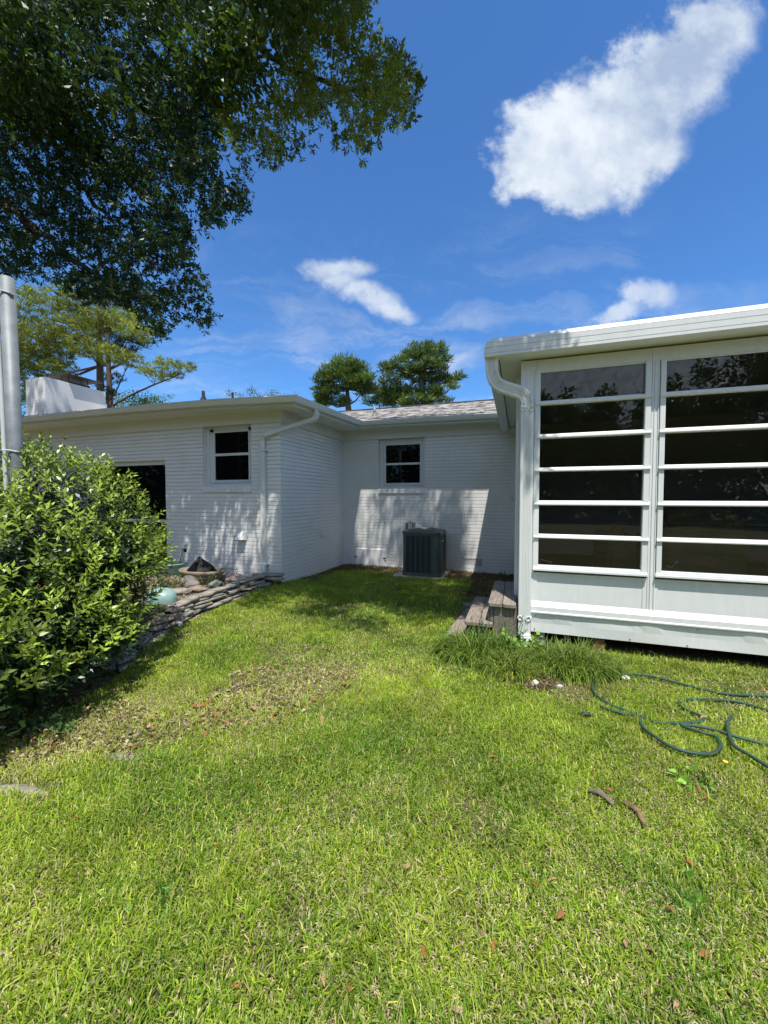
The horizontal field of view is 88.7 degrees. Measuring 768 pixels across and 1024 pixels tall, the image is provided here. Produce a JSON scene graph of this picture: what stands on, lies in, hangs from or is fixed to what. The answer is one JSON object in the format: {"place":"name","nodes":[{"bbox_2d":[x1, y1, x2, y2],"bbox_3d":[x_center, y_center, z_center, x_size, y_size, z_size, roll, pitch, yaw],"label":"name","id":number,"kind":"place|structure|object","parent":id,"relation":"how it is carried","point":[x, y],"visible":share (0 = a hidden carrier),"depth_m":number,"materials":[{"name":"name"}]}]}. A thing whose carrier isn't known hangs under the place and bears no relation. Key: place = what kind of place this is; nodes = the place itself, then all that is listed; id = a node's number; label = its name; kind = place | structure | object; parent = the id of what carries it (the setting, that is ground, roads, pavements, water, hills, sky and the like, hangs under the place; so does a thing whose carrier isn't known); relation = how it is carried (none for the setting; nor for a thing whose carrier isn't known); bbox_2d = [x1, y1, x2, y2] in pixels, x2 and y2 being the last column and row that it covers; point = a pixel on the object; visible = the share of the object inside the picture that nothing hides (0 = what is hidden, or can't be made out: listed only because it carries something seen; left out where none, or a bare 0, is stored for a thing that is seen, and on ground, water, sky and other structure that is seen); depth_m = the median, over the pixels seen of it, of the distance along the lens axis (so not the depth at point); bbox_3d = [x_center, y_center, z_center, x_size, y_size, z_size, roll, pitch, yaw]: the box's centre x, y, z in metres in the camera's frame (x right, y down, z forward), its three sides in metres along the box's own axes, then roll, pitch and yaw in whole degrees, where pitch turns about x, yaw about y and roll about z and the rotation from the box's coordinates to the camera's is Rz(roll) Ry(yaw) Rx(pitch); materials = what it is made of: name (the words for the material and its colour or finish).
{"place":"outdoors","nodes":[
{"label":"outdoors","id":0,"kind":"place"},
{"bbox_2d":[0,500,767,1023],"bbox_3d":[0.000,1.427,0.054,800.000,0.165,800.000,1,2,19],"label":"ground","id":1,"kind":"structure","parent":0,"point":[612,644],"depth_m":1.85,"materials":[{"name":"green plant"}]},
{"bbox_2d":[0,275,27,636],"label":"metal pole","id":2,"kind":"object","parent":1,"relation":"on","point":[11,426],"visible":0.45,"depth_m":3.36,"materials":[{"name":"metal"}]},
{"bbox_2d":[1,310,45,415],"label":"broadleaf tree","id":3,"kind":"object","parent":1,"relation":"on","point":[23,355],"visible":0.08,"depth_m":19.30,"materials":[{"name":"green plant"}]},
{"bbox_2d":[0,784,49,796],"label":"flagstone","id":4,"kind":"object","parent":1,"relation":"on","point":[23,786],"visible":0.48,"depth_m":1.99,"materials":[{"name":"stone"}]},
{"bbox_2d":[25,693,120,734],"bbox_3d":[-2.101,1.331,2.654,0.427,0.128,0.477,1,2,19],"label":"weed","id":5,"kind":"object","parent":1,"relation":"on","point":[66,725],"visible":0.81,"depth_m":2.57,"materials":[{"name":"green plant"}]},
{"bbox_2d":[0,261,153,404],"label":"pine tree","id":6,"kind":"object","parent":1,"relation":"on","point":[51,338],"visible":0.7,"depth_m":19.27,"materials":[{"name":"green plant"}]},
{"bbox_2d":[0,429,177,741],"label":"shrub","id":7,"kind":"object","parent":1,"relation":"on","point":[52,623],"visible":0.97,"depth_m":2.98,"materials":[{"name":"green plant"}]},
{"bbox_2d":[65,299,165,407],"bbox_3d":[-13.745,-5.657,20.535,4.656,12.946,3.315,1,2,19],"label":"pine tree","id":8,"kind":"object","parent":1,"relation":"on","point":[108,375],"visible":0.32,"depth_m":20.40,"materials":[{"name":"green plant"}]},
{"bbox_2d":[112,355,197,406],"bbox_3d":[-9.970,-2.865,17.035,4.960,7.631,1.203,1,2,19],"label":"pine limb","id":9,"kind":"object","parent":8,"relation":"attached to","point":[159,362],"visible":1,"depth_m":16.62,"materials":[{"name":"green plant"}]},
{"bbox_2d":[104,751,145,762],"bbox_3d":[-1.482,1.422,2.274,0.315,0.043,0.138,-1,2,-14],"label":"flagstone","id":10,"kind":"object","parent":1,"relation":"on","point":[128,754],"visible":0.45,"depth_m":2.26,"materials":[{"name":"stone"}]},
{"bbox_2d":[105,387,168,406],"bbox_3d":[-15.384,-3.653,23.973,5.346,8.684,2.365,1,2,19],"label":"broadleaf tree","id":11,"kind":"object","parent":1,"relation":"on","point":[145,400],"visible":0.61,"depth_m":23.64,"materials":[{"name":"green plant"}]},
{"bbox_2d":[66,569,232,629],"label":"gravel","id":12,"kind":"structure","parent":1,"relation":"on","point":[160,586],"depth_m":5.75,"materials":[{"name":"grey gravel"}]},
{"bbox_2d":[145,587,177,604],"bbox_3d":[-2.908,1.084,5.125,0.420,0.185,0.336,1,2,19],"label":"glazed bowl","id":13,"kind":"object","parent":12,"relation":"on","point":[169,596],"visible":0.62,"depth_m":5.02,"materials":[{"name":"teal ceramic"}]},
{"bbox_2d":[123,883,177,915],"bbox_3d":[-0.851,1.430,1.444,0.167,0.061,0.144,1,2,19],"label":"weed","id":14,"kind":"object","parent":1,"relation":"on","point":[164,889],"visible":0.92,"depth_m":1.45,"materials":[{"name":"green plant"}]},
{"bbox_2d":[152,572,185,587],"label":"weed","id":15,"kind":"object","parent":1,"relation":"on","point":[176,582],"visible":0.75,"depth_m":5.88,"materials":[{"name":"green plant"}]},
{"bbox_2d":[163,544,186,563],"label":"weed","id":16,"kind":"object","parent":1,"relation":"on","point":[179,557],"visible":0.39,"depth_m":6.97,"materials":[{"name":"green plant"}]},
{"bbox_2d":[163,561,187,575],"bbox_3d":[-3.663,1.010,6.863,0.420,0.240,0.420,1,2,19],"label":"glazed pot","id":17,"kind":"object","parent":1,"relation":"on","point":[176,568],"visible":0.44,"depth_m":6.73,"materials":[{"name":"teal ceramic"}]},
{"bbox_2d":[171,587,191,594],"bbox_3d":[-2.904,1.126,5.538,0.315,0.121,0.264,-2,3,-44],"label":"rock","id":18,"kind":"object","parent":1,"relation":"on","point":[182,591],"visible":0.53,"depth_m":5.49,"materials":[{"name":"stone"}]},
{"bbox_2d":[0,643,368,768],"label":"dry litter","id":19,"kind":"object","parent":1,"relation":"on","point":[156,712],"visible":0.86,"depth_m":2.71,"materials":[{"name":"brown plant"}]},
{"bbox_2d":[180,575,199,587],"bbox_3d":[-2.952,1.083,5.986,0.263,0.234,0.241,-1,3,-32],"label":"rock","id":20,"kind":"object","parent":1,"relation":"on","point":[189,581],"visible":0.71,"depth_m":5.92,"materials":[{"name":"white stone"}]},
{"bbox_2d":[107,573,284,671],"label":"stone wall","id":21,"kind":"structure","parent":1,"relation":"on","point":[187,609],"depth_m":4.96,"materials":[{"name":"stone"}]},
{"bbox_2d":[189,585,208,591],"bbox_3d":[-2.699,1.113,5.704,0.317,0.104,0.197,1,2,19],"label":"rock","id":22,"kind":"object","parent":1,"relation":"on","point":[198,588],"visible":0.94,"depth_m":5.65,"materials":[{"name":"brown stone"}]},
{"bbox_2d":[178,567,224,584],"bbox_3d":[-2.932,1.023,6.316,0.810,0.215,0.502,1,2,19],"label":"planter bowl","id":23,"kind":"object","parent":1,"relation":"on","point":[218,573],"visible":0.66,"depth_m":6.11,"materials":[{"name":"beige stone"}]},
{"bbox_2d":[187,556,216,571],"bbox_3d":[-2.913,0.847,6.293,0.541,0.281,0.361,1,2,19],"label":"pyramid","id":24,"kind":"object","parent":23,"relation":"in","point":[199,564],"visible":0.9,"depth_m":6.21,"materials":[{"name":"black"}]},
{"bbox_2d":[197,573,215,585],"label":"weed","id":25,"kind":"object","parent":1,"relation":"on","point":[206,582],"visible":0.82,"depth_m":5.99,"materials":[{"name":"green plant"}]},
{"bbox_2d":[0,0,427,347],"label":"oak tree","id":26,"kind":"object","parent":1,"relation":"on","point":[51,109],"visible":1,"depth_m":5.06,"materials":[{"name":"green plant"}]},
{"bbox_2d":[208,579,222,587],"bbox_3d":[-2.562,1.094,5.946,0.208,0.144,0.207,1,2,19],"label":"rock","id":27,"kind":"object","parent":1,"relation":"on","point":[215,583],"visible":0.86,"depth_m":5.88,"materials":[{"name":"stone"}]},
{"bbox_2d":[164,385,297,399],"bbox_3d":[-11.583,-4.478,29.209,11.946,9.934,2.480,1,2,19],"label":"broadleaf tree","id":28,"kind":"object","parent":1,"relation":"on","point":[232,394],"visible":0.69,"depth_m":28.57,"materials":[{"name":"green plant"}]},
{"bbox_2d":[221,573,246,581],"bbox_3d":[-2.443,1.090,6.405,0.427,0.176,0.266,1,2,19],"label":"rock","id":29,"kind":"object","parent":1,"relation":"on","point":[233,577],"visible":0.59,"depth_m":6.33,"materials":[{"name":"stone"}]},
{"bbox_2d":[230,982,241,987],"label":"fallen leaf","id":30,"kind":"object","parent":1,"relation":"on","point":[236,984],"visible":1,"depth_m":1.18,"materials":[{"name":"orange plant"}]},
{"bbox_2d":[322,973,324,986],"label":"fallen leaf","id":31,"kind":"object","parent":1,"relation":"on","point":[323,978],"visible":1,"depth_m":1.20,"materials":[{"name":"beige plant"}]},
{"bbox_2d":[308,352,380,409],"bbox_3d":[-2.954,-5.384,28.222,5.696,11.816,3.744,1,2,19],"label":"pine tree","id":32,"kind":"object","parent":1,"relation":"on","point":[349,373],"visible":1,"depth_m":27.44,"materials":[{"name":"green plant"}]},
{"bbox_2d":[311,385,455,407],"bbox_3d":[-0.653,-5.636,35.133,14.113,11.796,3.459,1,2,19],"label":"pine tree","id":33,"kind":"object","parent":1,"relation":"on","point":[371,400],"visible":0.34,"depth_m":34.80,"materials":[{"name":"green plant"}]},
{"bbox_2d":[0,373,767,581],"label":"house","id":34,"kind":"structure","parent":1,"relation":"on","point":[247,486],"depth_m":7.27,"materials":[{"name":"paint"}]},
{"bbox_2d":[94,460,166,567],"bbox_3d":[-4.899,0.051,7.678,1.950,2.055,0.090,1,2,19],"label":"sliding door","id":35,"kind":"structure","parent":34,"relation":"in","point":[151,474],"depth_m":7.54,"materials":[{"name":"black glass"}]},
{"bbox_2d":[202,425,252,491],"bbox_3d":[-2.698,-0.917,6.833,1.038,1.143,0.157,1,2,19],"label":"window","id":36,"kind":"structure","parent":34,"relation":"in","point":[228,449],"depth_m":6.88,"materials":[{"name":"white plastic"}]},
{"bbox_2d":[378,438,424,493],"bbox_3d":[0.381,-0.968,8.293,1.014,1.152,0.157,1,2,19],"label":"window","id":37,"kind":"structure","parent":34,"relation":"in","point":[402,461],"depth_m":8.33,"materials":[{"name":"white plastic"}]},
{"bbox_2d":[406,521,414,529],"bbox_3d":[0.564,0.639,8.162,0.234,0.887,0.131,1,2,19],"label":"disconnect box","id":38,"kind":"object","parent":34,"relation":"attached to","point":[410,524],"visible":0.42,"depth_m":8.13,"materials":[{"name":"metal"}]},
{"bbox_2d":[300,563,513,596],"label":"leaf litter","id":39,"kind":"object","parent":1,"relation":"on","point":[472,575],"visible":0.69,"depth_m":7.40,"materials":[{"name":"brown plant"}]},
{"bbox_2d":[392,569,449,578],"bbox_3d":[0.749,1.226,7.651,0.980,0.088,0.860,1,2,19],"label":"concrete pad","id":40,"kind":"object","parent":1,"relation":"on","point":[397,574],"visible":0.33,"depth_m":7.38,"materials":[{"name":"grey concrete"}]},
{"bbox_2d":[402,527,445,576],"bbox_3d":[0.787,0.751,7.597,0.750,0.865,0.726,1,2,19],"label":"air conditioner","id":41,"kind":"object","parent":40,"relation":"on","point":[424,551],"visible":1,"depth_m":7.27,"materials":[{"name":"grey paint"}]},
{"bbox_2d":[375,338,468,405],"bbox_3d":[2.502,-5.959,28.671,7.243,12.932,4.168,1,2,19],"label":"pine tree","id":42,"kind":"object","parent":1,"relation":"on","point":[421,357],"visible":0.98,"depth_m":28.09,"materials":[{"name":"green plant"}]},
{"bbox_2d":[421,945,426,958],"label":"fallen leaf","id":43,"kind":"object","parent":1,"relation":"on","point":[424,952],"visible":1,"depth_m":1.27,"materials":[{"name":"orange plant"}]},
{"bbox_2d":[451,1005,459,1012],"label":"fallen leaf","id":44,"kind":"object","parent":1,"relation":"on","point":[457,1010],"visible":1,"depth_m":1.12,"materials":[{"name":"beige plant"}]},
{"bbox_2d":[443,608,469,638],"bbox_3d":[0.911,1.321,4.615,0.171,0.050,1.208,1,2,25],"label":"ground board","id":45,"kind":"object","parent":1,"relation":"on","point":[461,618],"visible":0.25,"depth_m":4.55,"materials":[{"name":"grey wood"}]},
{"bbox_2d":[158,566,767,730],"bbox_3d":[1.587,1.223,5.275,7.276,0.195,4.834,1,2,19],"label":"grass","id":46,"kind":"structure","parent":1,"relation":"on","point":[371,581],"depth_m":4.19,"materials":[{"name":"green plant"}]},
{"bbox_2d":[463,602,471,608],"bbox_3d":[1.313,1.295,5.298,0.554,0.050,0.163,1,3,30],"label":"ground board","id":47,"kind":"object","parent":1,"relation":"on","point":[466,604],"visible":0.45,"depth_m":5.38,"materials":[{"name":"grey wood"}]},
{"bbox_2d":[426,622,530,673],"bbox_3d":[0.906,1.214,3.687,1.026,0.302,0.897,1,2,19],"label":"grassy clump","id":48,"kind":"object","parent":1,"relation":"on","point":[456,644],"visible":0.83,"depth_m":3.63,"materials":[{"name":"green plant"}]},
{"bbox_2d":[465,581,516,638],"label":"wooden steps","id":49,"kind":"structure","parent":1,"relation":"on","point":[498,605],"depth_m":4.06,"materials":[{"name":"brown wood"}]},
{"bbox_2d":[471,610,523,650],"bbox_3d":[1.109,1.162,3.813,0.476,0.370,0.398,0,2,-1],"label":"weed","id":50,"kind":"object","parent":1,"relation":"on","point":[500,630],"visible":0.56,"depth_m":3.80,"materials":[{"name":"green plant"}]},
{"bbox_2d":[475,646,549,688],"bbox_3d":[1.064,1.266,3.327,0.642,0.224,0.617,1,2,19],"label":"grassy clump","id":51,"kind":"object","parent":1,"relation":"on","point":[512,673],"visible":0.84,"depth_m":3.25,"materials":[{"name":"green plant"}]},
{"bbox_2d":[501,627,543,652],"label":"weed","id":52,"kind":"object","parent":1,"relation":"on","point":[509,637],"visible":0.59,"depth_m":3.67,"materials":[{"name":"green plant"}]},
{"bbox_2d":[509,670,558,691],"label":"bare patch litter","id":53,"kind":"object","parent":1,"relation":"on","point":[547,684],"visible":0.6,"depth_m":3.12,"materials":[{"name":"brown soil"}]},
{"bbox_2d":[557,909,563,918],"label":"fallen leaf","id":54,"kind":"object","parent":1,"relation":"on","point":[560,913],"visible":1,"depth_m":1.38,"materials":[{"name":"orange plant"}]},
{"bbox_2d":[518,634,635,688],"bbox_3d":[1.631,1.241,3.441,1.034,0.292,0.834,1,2,19],"label":"grassy clump","id":55,"kind":"object","parent":1,"relation":"on","point":[585,664],"visible":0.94,"depth_m":3.33,"materials":[{"name":"green plant"}]},
{"bbox_2d":[588,788,614,805],"bbox_3d":[1.075,1.395,1.934,0.056,0.025,0.128,-2,3,-39],"label":"bark curl","id":56,"kind":"object","parent":1,"relation":"on","point":[597,791],"visible":1,"depth_m":1.94,"materials":[{"name":"grey wood"}]},
{"bbox_2d":[620,675,629,680],"bbox_3d":[1.976,1.361,3.220,0.071,0.037,0.051,1,2,19],"label":"pebble","id":57,"kind":"object","parent":1,"relation":"on","point":[623,677],"visible":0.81,"depth_m":3.20,"materials":[{"name":"white stone"}]},
{"bbox_2d":[484,304,767,655],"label":"sunroom","id":58,"kind":"structure","parent":1,"relation":"on","point":[653,373],"depth_m":3.70,"materials":[{"name":"white metal"}]},
{"bbox_2d":[511,378,520,597],"bbox_3d":[1.577,-0.270,4.738,0.101,2.380,1.000,1,2,19],"label":"door","id":59,"kind":"structure","parent":58,"relation":"in","point":[516,498],"depth_m":4.26,"materials":[{"name":"white metal"}]},
{"bbox_2d":[533,360,652,576],"bbox_3d":[1.966,-0.396,3.762,0.990,1.969,0.084,1,2,19],"label":"window","id":60,"kind":"structure","parent":58,"relation":"in","point":[646,432],"depth_m":3.71,"materials":[{"name":"white metal"}]},
{"bbox_2d":[593,524,636,576],"bbox_3d":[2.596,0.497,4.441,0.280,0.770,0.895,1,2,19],"label":"armchair","id":61,"kind":"object","parent":58,"relation":"on","point":[613,554],"visible":0.47,"depth_m":4.07,"materials":[{"name":"brown fabric"}]},
{"bbox_2d":[636,507,748,583],"bbox_3d":[3.214,0.417,4.173,0.740,0.950,0.895,1,2,19],"label":"sofa","id":62,"kind":"object","parent":58,"relation":"on","point":[704,522],"visible":0.45,"depth_m":3.77,"materials":[{"name":"brown fabric"}]},
{"bbox_2d":[655,350,767,583],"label":"window","id":63,"kind":"structure","parent":58,"relation":"in","point":[663,363],"depth_m":3.47,"materials":[{"name":"white metal"}]},
{"bbox_2d":[623,800,646,826],"bbox_3d":[1.179,1.398,1.832,0.056,0.021,0.149,0,2,-6],"label":"bark curl","id":64,"kind":"object","parent":1,"relation":"on","point":[635,808],"visible":1,"depth_m":1.83,"materials":[{"name":"brown wood"}]},
{"bbox_2d":[616,650,655,667],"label":"weed tuft","id":65,"kind":"object","parent":1,"relation":"on","point":[637,660],"visible":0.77,"depth_m":3.51,"materials":[{"name":"green plant"}]},
{"bbox_2d":[666,905,676,913],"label":"fallen leaf","id":66,"kind":"object","parent":1,"relation":"on","point":[670,907],"visible":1,"depth_m":1.40,"materials":[{"name":"plant"}]},
{"bbox_2d":[580,673,767,767],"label":"garden hose","id":67,"kind":"object","parent":1,"relation":"on","point":[686,725],"visible":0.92,"depth_m":2.56,"materials":[{"name":"green rubber"}]},
{"bbox_2d":[673,1000,678,1010],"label":"fallen leaf","id":68,"kind":"object","parent":1,"relation":"on","point":[676,1003],"visible":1,"depth_m":1.13,"materials":[{"name":"beige plant"}]},
{"bbox_2d":[666,659,701,674],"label":"weed tuft","id":69,"kind":"object","parent":1,"relation":"on","point":[686,666],"visible":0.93,"depth_m":3.38,"materials":[{"name":"green plant"}]},
{"bbox_2d":[683,859,696,866],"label":"fallen leaf","id":70,"kind":"object","parent":1,"relation":"on","point":[687,860],"visible":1,"depth_m":1.58,"materials":[{"name":"orange plant"}]},
{"bbox_2d":[667,764,716,791],"bbox_3d":[1.617,1.383,2.069,0.218,0.088,0.203,1,2,19],"label":"weed","id":71,"kind":"object","parent":1,"relation":"on","point":[682,777],"visible":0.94,"depth_m":2.05,"materials":[{"name":"green plant"}]},
{"bbox_2d":[673,868,716,909],"bbox_3d":[1.158,1.414,1.476,0.142,0.071,0.186,1,2,19],"label":"weed","id":72,"kind":"object","parent":1,"relation":"on","point":[692,899],"visible":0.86,"depth_m":1.45,"materials":[{"name":"green plant"}]},
{"bbox_2d":[698,949,709,956],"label":"fallen leaf","id":73,"kind":"object","parent":1,"relation":"on","point":[702,952],"visible":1,"depth_m":1.26,"materials":[{"name":"orange plant"}]},
{"bbox_2d":[703,663,735,676],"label":"weed tuft","id":74,"kind":"object","parent":1,"relation":"on","point":[720,670],"visible":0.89,"depth_m":3.32,"materials":[{"name":"green plant"}]},
{"bbox_2d":[736,666,767,680],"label":"weed tuft","id":75,"kind":"object","parent":1,"relation":"on","point":[766,674],"visible":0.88,"depth_m":3.24,"materials":[{"name":"green plant"}]},
{"bbox_2d":[0,0,767,497],"label":"sky","id":76,"kind":"structure","parent":0,"point":[566,164],"materials":[{"name":"blue"}]}
]}

